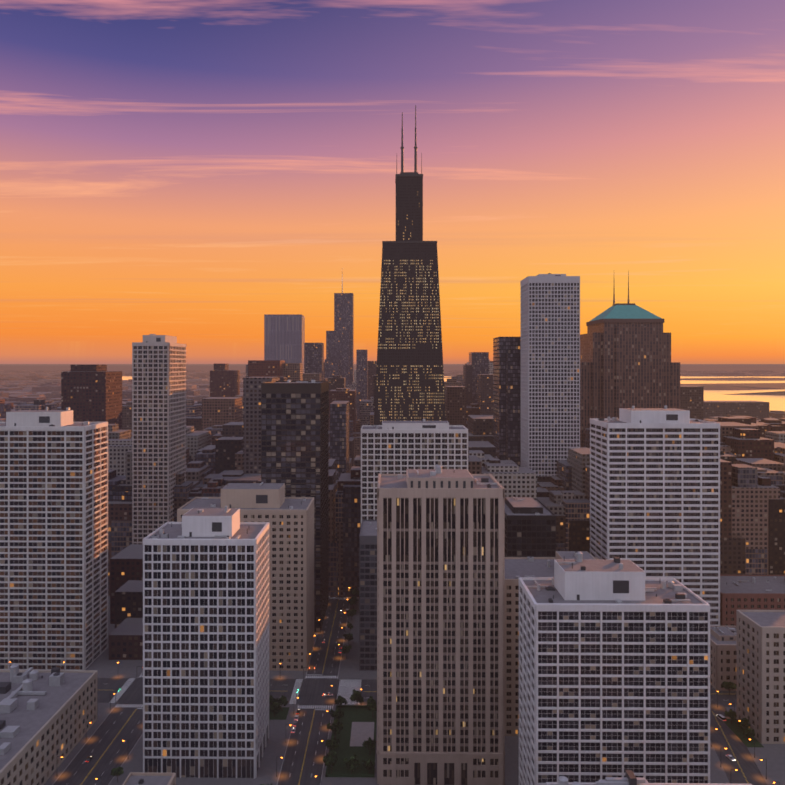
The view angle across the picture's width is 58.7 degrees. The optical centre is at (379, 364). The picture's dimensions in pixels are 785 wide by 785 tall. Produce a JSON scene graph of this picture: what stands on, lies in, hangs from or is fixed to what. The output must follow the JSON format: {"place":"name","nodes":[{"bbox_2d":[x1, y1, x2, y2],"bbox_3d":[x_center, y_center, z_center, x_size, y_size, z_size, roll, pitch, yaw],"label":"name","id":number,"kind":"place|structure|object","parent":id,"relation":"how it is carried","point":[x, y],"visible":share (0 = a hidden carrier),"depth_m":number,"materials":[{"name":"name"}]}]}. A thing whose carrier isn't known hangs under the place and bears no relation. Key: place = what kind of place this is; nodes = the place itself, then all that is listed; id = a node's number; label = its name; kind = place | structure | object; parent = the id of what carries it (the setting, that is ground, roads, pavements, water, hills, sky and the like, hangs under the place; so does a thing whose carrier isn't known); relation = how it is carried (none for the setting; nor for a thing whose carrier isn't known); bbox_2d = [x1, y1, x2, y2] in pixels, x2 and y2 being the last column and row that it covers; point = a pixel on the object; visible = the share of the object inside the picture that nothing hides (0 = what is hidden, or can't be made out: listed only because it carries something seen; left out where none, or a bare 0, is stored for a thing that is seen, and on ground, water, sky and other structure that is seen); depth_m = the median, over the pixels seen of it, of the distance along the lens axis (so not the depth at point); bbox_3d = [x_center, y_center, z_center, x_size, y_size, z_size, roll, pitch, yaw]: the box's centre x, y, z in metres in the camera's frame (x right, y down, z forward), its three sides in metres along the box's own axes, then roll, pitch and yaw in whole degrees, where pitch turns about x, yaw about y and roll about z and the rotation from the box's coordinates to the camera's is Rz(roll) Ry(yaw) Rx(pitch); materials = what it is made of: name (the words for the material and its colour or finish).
{"place":"outdoors","nodes":[
{"label":"outdoors","id":0,"kind":"place"},
{"bbox_2d":[0,277,784,659],"bbox_3d":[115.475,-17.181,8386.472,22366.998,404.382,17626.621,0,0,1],"label":"distant city buildings","id":1,"kind":"structure","parent":0,"point":[224,417],"depth_m":682.25,"materials":[{"name":"grey concrete"}]},
{"bbox_2d":[0,366,784,393],"bbox_3d":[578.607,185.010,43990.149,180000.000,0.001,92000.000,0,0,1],"label":"ground","id":2,"kind":"structure","parent":0,"point":[445,368],"depth_m":29578.00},
{"bbox_2d":[0,0,784,365],"label":"sky","id":3,"kind":"structure","parent":0,"point":[194,172],"materials":[{"name":"orange"}]},
{"bbox_2d":[53,597,766,784],"bbox_3d":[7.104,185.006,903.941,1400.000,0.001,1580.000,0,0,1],"label":"road asphalt","id":4,"kind":"structure","parent":0,"point":[312,690],"depth_m":357.15,"materials":[{"name":"grey asphalt"}]},
{"bbox_2d":[0,664,97,784],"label":"building","id":5,"kind":"structure","parent":4,"relation":"on","point":[47,717],"depth_m":324.83,"materials":[{"name":"beige concrete"}]},
{"bbox_2d":[0,407,107,669],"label":"high-rise building","id":6,"kind":"structure","parent":4,"relation":"on","point":[53,538],"depth_m":421.67,"materials":[{"name":"concrete"}]},
{"bbox_2d":[52,604,349,784],"bbox_3d":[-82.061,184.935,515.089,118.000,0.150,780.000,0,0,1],"label":"kerbs","id":7,"kind":"structure","parent":4,"relation":"on","point":[287,744],"depth_m":342.65,"materials":[{"name":"grey concrete"}]},
{"bbox_2d":[177,482,313,670],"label":"tan block","id":8,"kind":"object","parent":4,"relation":"on","point":[290,520],"visible":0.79,"depth_m":421.11,"materials":[{"name":"concrete"}]},
{"bbox_2d":[261,379,328,632],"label":"building","id":9,"kind":"structure","parent":4,"relation":"on","point":[295,437],"depth_m":480.78,"materials":[{"name":"black glass"}]},
{"bbox_2d":[359,520,376,670],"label":"building","id":10,"kind":"structure","parent":4,"relation":"on","point":[368,597],"depth_m":420.56,"materials":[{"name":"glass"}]},
{"bbox_2d":[67,597,748,784],"bbox_3d":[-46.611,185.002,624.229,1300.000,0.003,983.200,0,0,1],"label":"road markings","id":11,"kind":"object","parent":4,"relation":"on","point":[122,690],"visible":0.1,"depth_m":389.48,"materials":[{"name":"white paint"}]},
{"bbox_2d":[44,596,784,784],"bbox_3d":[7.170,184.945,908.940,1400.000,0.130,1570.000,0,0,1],"label":"sidewalk blocks","id":12,"kind":"structure","parent":4,"relation":"on","point":[772,756],"depth_m":333.81,"materials":[{"name":"grey concrete"}]},
{"bbox_2d":[110,766,123,781],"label":"tree","id":13,"kind":"object","parent":12,"relation":"on","point":[119,771],"visible":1,"depth_m":307.49,"materials":[{"name":"green plant"}]},
{"bbox_2d":[122,772,175,784],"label":"roof","id":14,"kind":"structure","parent":12,"relation":"on","point":[143,778],"depth_m":277.55,"materials":[{"name":"beige concrete"}]},
{"bbox_2d":[132,334,185,543],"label":"residential tower","id":15,"kind":"structure","parent":12,"relation":"on","point":[158,412],"depth_m":545.32,"materials":[{"name":"concrete"}]},
{"bbox_2d":[143,506,268,778],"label":"high-rise building","id":16,"kind":"structure","parent":12,"relation":"on","point":[206,642],"depth_m":311.97,"materials":[{"name":"concrete"}]},
{"bbox_2d":[115,589,347,704],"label":"traffic signals","id":17,"kind":"object","parent":12,"relation":"on","point":[296,692],"visible":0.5,"depth_m":382.35,"materials":[{"name":"black metal"}]},
{"bbox_2d":[341,645,351,653],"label":"tree","id":18,"kind":"object","parent":12,"relation":"on","point":[346,648],"visible":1,"depth_m":436.33,"materials":[{"name":"green plant"}]},
{"bbox_2d":[343,633,353,640],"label":"tree","id":19,"kind":"object","parent":12,"relation":"on","point":[348,636],"visible":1,"depth_m":459.16,"materials":[{"name":"green plant"}]},
{"bbox_2d":[346,622,352,628],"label":"tree","id":20,"kind":"object","parent":12,"relation":"on","point":[349,625],"visible":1,"depth_m":481.21,"materials":[{"name":"green plant"}]},
{"bbox_2d":[347,609,356,616],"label":"tree","id":21,"kind":"object","parent":12,"relation":"on","point":[352,612],"visible":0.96,"depth_m":503.05,"materials":[{"name":"green plant"}]},
{"bbox_2d":[348,596,358,608],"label":"tree","id":22,"kind":"object","parent":12,"relation":"on","point":[353,600],"visible":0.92,"depth_m":524.56,"materials":[{"name":"green plant"}]},
{"bbox_2d":[349,588,358,595],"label":"tree","id":23,"kind":"object","parent":12,"relation":"on","point":[355,592],"visible":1,"depth_m":547.41,"materials":[{"name":"green plant"}]},
{"bbox_2d":[9,587,779,784],"bbox_3d":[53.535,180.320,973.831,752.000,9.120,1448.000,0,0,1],"label":"street lamps","id":24,"kind":"object","parent":12,"relation":"on","point":[361,704],"visible":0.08,"depth_m":343.10,"materials":[{"name":"metal"}]},
{"bbox_2d":[374,105,445,424],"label":"skyscraper","id":25,"kind":"structure","parent":12,"relation":"on","point":[409,378],"depth_m":898.51,"materials":[{"name":"metal"}]},
{"bbox_2d":[376,465,504,784],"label":"skyscraper","id":26,"kind":"structure","parent":12,"relation":"on","point":[440,626],"depth_m":306.34,"materials":[{"name":"stone"}]},
{"bbox_2d":[505,497,555,556],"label":"black block","id":27,"kind":"structure","parent":12,"relation":"on","point":[530,526],"depth_m":442.75,"materials":[{"name":"metal"}]},
{"bbox_2d":[520,273,579,475],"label":"white tower","id":28,"kind":"structure","parent":12,"relation":"on","point":[550,369],"depth_m":641.76,"materials":[{"name":"concrete"}]},
{"bbox_2d":[505,551,598,735],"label":"tan block","id":29,"kind":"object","parent":12,"relation":"on","point":[516,568],"visible":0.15,"depth_m":347.08,"materials":[{"name":"concrete"}]},
{"bbox_2d":[519,552,709,784],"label":"high-rise building","id":30,"kind":"structure","parent":12,"relation":"on","point":[614,667],"depth_m":262.75,"materials":[{"name":"concrete"}]},
{"bbox_2d":[580,270,679,446],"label":"green pyramid tower","id":31,"kind":"structure","parent":12,"relation":"on","point":[625,355],"depth_m":790.55,"materials":[{"name":"stone"}]},
{"bbox_2d":[546,770,751,784],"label":"roof","id":32,"kind":"structure","parent":12,"relation":"on","point":[630,778],"depth_m":201.82,"materials":[{"name":"grey concrete"}]},
{"bbox_2d":[590,405,719,625],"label":"ribbon tower","id":33,"kind":"structure","parent":12,"relation":"on","point":[654,492],"depth_m":471.25,"materials":[{"name":"white concrete"}]},
{"bbox_2d":[720,575,784,626],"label":"brick block","id":34,"kind":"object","parent":12,"relation":"on","point":[752,592],"visible":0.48,"depth_m":486.74,"materials":[{"name":"brown brick"}]},
{"bbox_2d":[361,419,467,522],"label":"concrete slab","id":35,"kind":"object","parent":4,"relation":"on","point":[397,446],"visible":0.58,"depth_m":513.55,"materials":[{"name":"white concrete"}]},
{"bbox_2d":[716,714,725,720],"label":"car","id":36,"kind":"object","parent":4,"relation":"on","point":[721,717],"visible":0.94,"depth_m":362.55,"materials":[{"name":"paint"}]},
{"bbox_2d":[710,626,736,690],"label":"classical block","id":37,"kind":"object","parent":4,"relation":"on","point":[723,653],"visible":0.42,"depth_m":395.42,"materials":[{"name":"stone"}]},
{"bbox_2d":[722,681,736,694],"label":"tree","id":38,"kind":"object","parent":4,"relation":"on","point":[729,685],"visible":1,"depth_m":388.11,"materials":[{"name":"green plant"}]},
{"bbox_2d":[726,755,735,760],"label":"car","id":39,"kind":"object","parent":4,"relation":"on","point":[730,757],"visible":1,"depth_m":326.22,"materials":[{"name":"white paint"}]},
{"bbox_2d":[736,610,784,743],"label":"tan block","id":40,"kind":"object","parent":4,"relation":"on","point":[761,671],"visible":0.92,"depth_m":341.07,"materials":[{"name":"beige concrete"}]},
{"bbox_2d":[122,376,784,411],"bbox_3d":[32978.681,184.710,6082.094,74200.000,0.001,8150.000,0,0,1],"label":"water","id":41,"kind":"structure","parent":0,"point":[776,402],"depth_m":4542.98,"materials":[{"name":"orange liquid"}]},
{"bbox_2d":[444,377,784,395],"bbox_3d":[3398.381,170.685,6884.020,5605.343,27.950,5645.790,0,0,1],"label":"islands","id":42,"kind":"object","parent":41,"relation":"on","point":[742,386],"visible":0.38,"depth_m":5817.50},
{"bbox_2d":[269,705,763,776],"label":"park lawn","id":43,"kind":"structure","parent":0,"point":[359,726],"depth_m":346.05,"materials":[{"name":"green plant"}]},
{"bbox_2d":[269,695,276,703],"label":"tree","id":44,"kind":"object","parent":43,"relation":"on","point":[271,699],"visible":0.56,"depth_m":371.76,"materials":[{"name":"green plant"}]},
{"bbox_2d":[269,701,281,716],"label":"tree","id":45,"kind":"object","parent":43,"relation":"on","point":[274,708],"visible":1,"depth_m":364.97,"materials":[{"name":"green plant"}]},
{"bbox_2d":[275,695,287,705],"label":"tree","id":46,"kind":"object","parent":43,"relation":"on","point":[282,700],"visible":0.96,"depth_m":370.44,"materials":[{"name":"green plant"}]},
{"bbox_2d":[323,750,337,772],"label":"tree","id":47,"kind":"object","parent":43,"relation":"on","point":[331,758],"visible":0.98,"depth_m":313.94,"materials":[{"name":"green plant"}]},
{"bbox_2d":[325,736,339,749],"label":"tree","id":48,"kind":"object","parent":43,"relation":"on","point":[332,742],"visible":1,"depth_m":327.95,"materials":[{"name":"green plant"}]},
{"bbox_2d":[327,718,342,738],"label":"tree","id":49,"kind":"object","parent":43,"relation":"on","point":[336,727],"visible":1,"depth_m":343.86,"materials":[{"name":"green plant"}]},
{"bbox_2d":[329,708,343,718],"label":"tree","id":50,"kind":"object","parent":43,"relation":"on","point":[338,713],"visible":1,"depth_m":358.50,"materials":[{"name":"green plant"}]},
{"bbox_2d":[334,695,347,708],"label":"tree","id":51,"kind":"object","parent":43,"relation":"on","point":[340,700],"visible":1,"depth_m":372.46,"materials":[{"name":"green plant"}]},
{"bbox_2d":[343,755,359,773],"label":"tree","id":52,"kind":"object","parent":43,"relation":"on","point":[352,763],"visible":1,"depth_m":314.06,"materials":[{"name":"green plant"}]},
{"bbox_2d":[350,689,363,708],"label":"tree","id":53,"kind":"object","parent":43,"relation":"on","point":[357,696],"visible":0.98,"depth_m":372.01,"materials":[{"name":"green plant"}]},
{"bbox_2d":[362,759,374,769],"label":"tree","id":54,"kind":"object","parent":43,"relation":"on","point":[369,764],"visible":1,"depth_m":314.37,"materials":[{"name":"green plant"}]},
{"bbox_2d":[363,737,375,749],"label":"tree","id":55,"kind":"object","parent":43,"relation":"on","point":[370,744],"visible":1,"depth_m":329.04,"materials":[{"name":"green plant"}]},
{"bbox_2d":[367,696,375,704],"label":"tree","id":56,"kind":"object","parent":43,"relation":"on","point":[371,700],"visible":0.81,"depth_m":371.78,"materials":[{"name":"green plant"}]},
{"bbox_2d":[367,703,376,716],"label":"tree","id":57,"kind":"object","parent":43,"relation":"on","point":[372,707],"visible":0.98,"depth_m":364.45,"materials":[{"name":"green plant"}]},
{"bbox_2d":[724,709,736,723],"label":"tree","id":58,"kind":"object","parent":43,"relation":"on","point":[731,714],"visible":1,"depth_m":358.39,"materials":[{"name":"green plant"}]},
{"bbox_2d":[736,718,750,727],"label":"tree","id":59,"kind":"object","parent":43,"relation":"on","point":[743,723],"visible":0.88,"depth_m":348.88,"materials":[{"name":"green plant"}]},
{"bbox_2d":[742,726,755,741],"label":"tree","id":60,"kind":"object","parent":43,"relation":"on","point":[748,732],"visible":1,"depth_m":341.22,"materials":[{"name":"green plant"}]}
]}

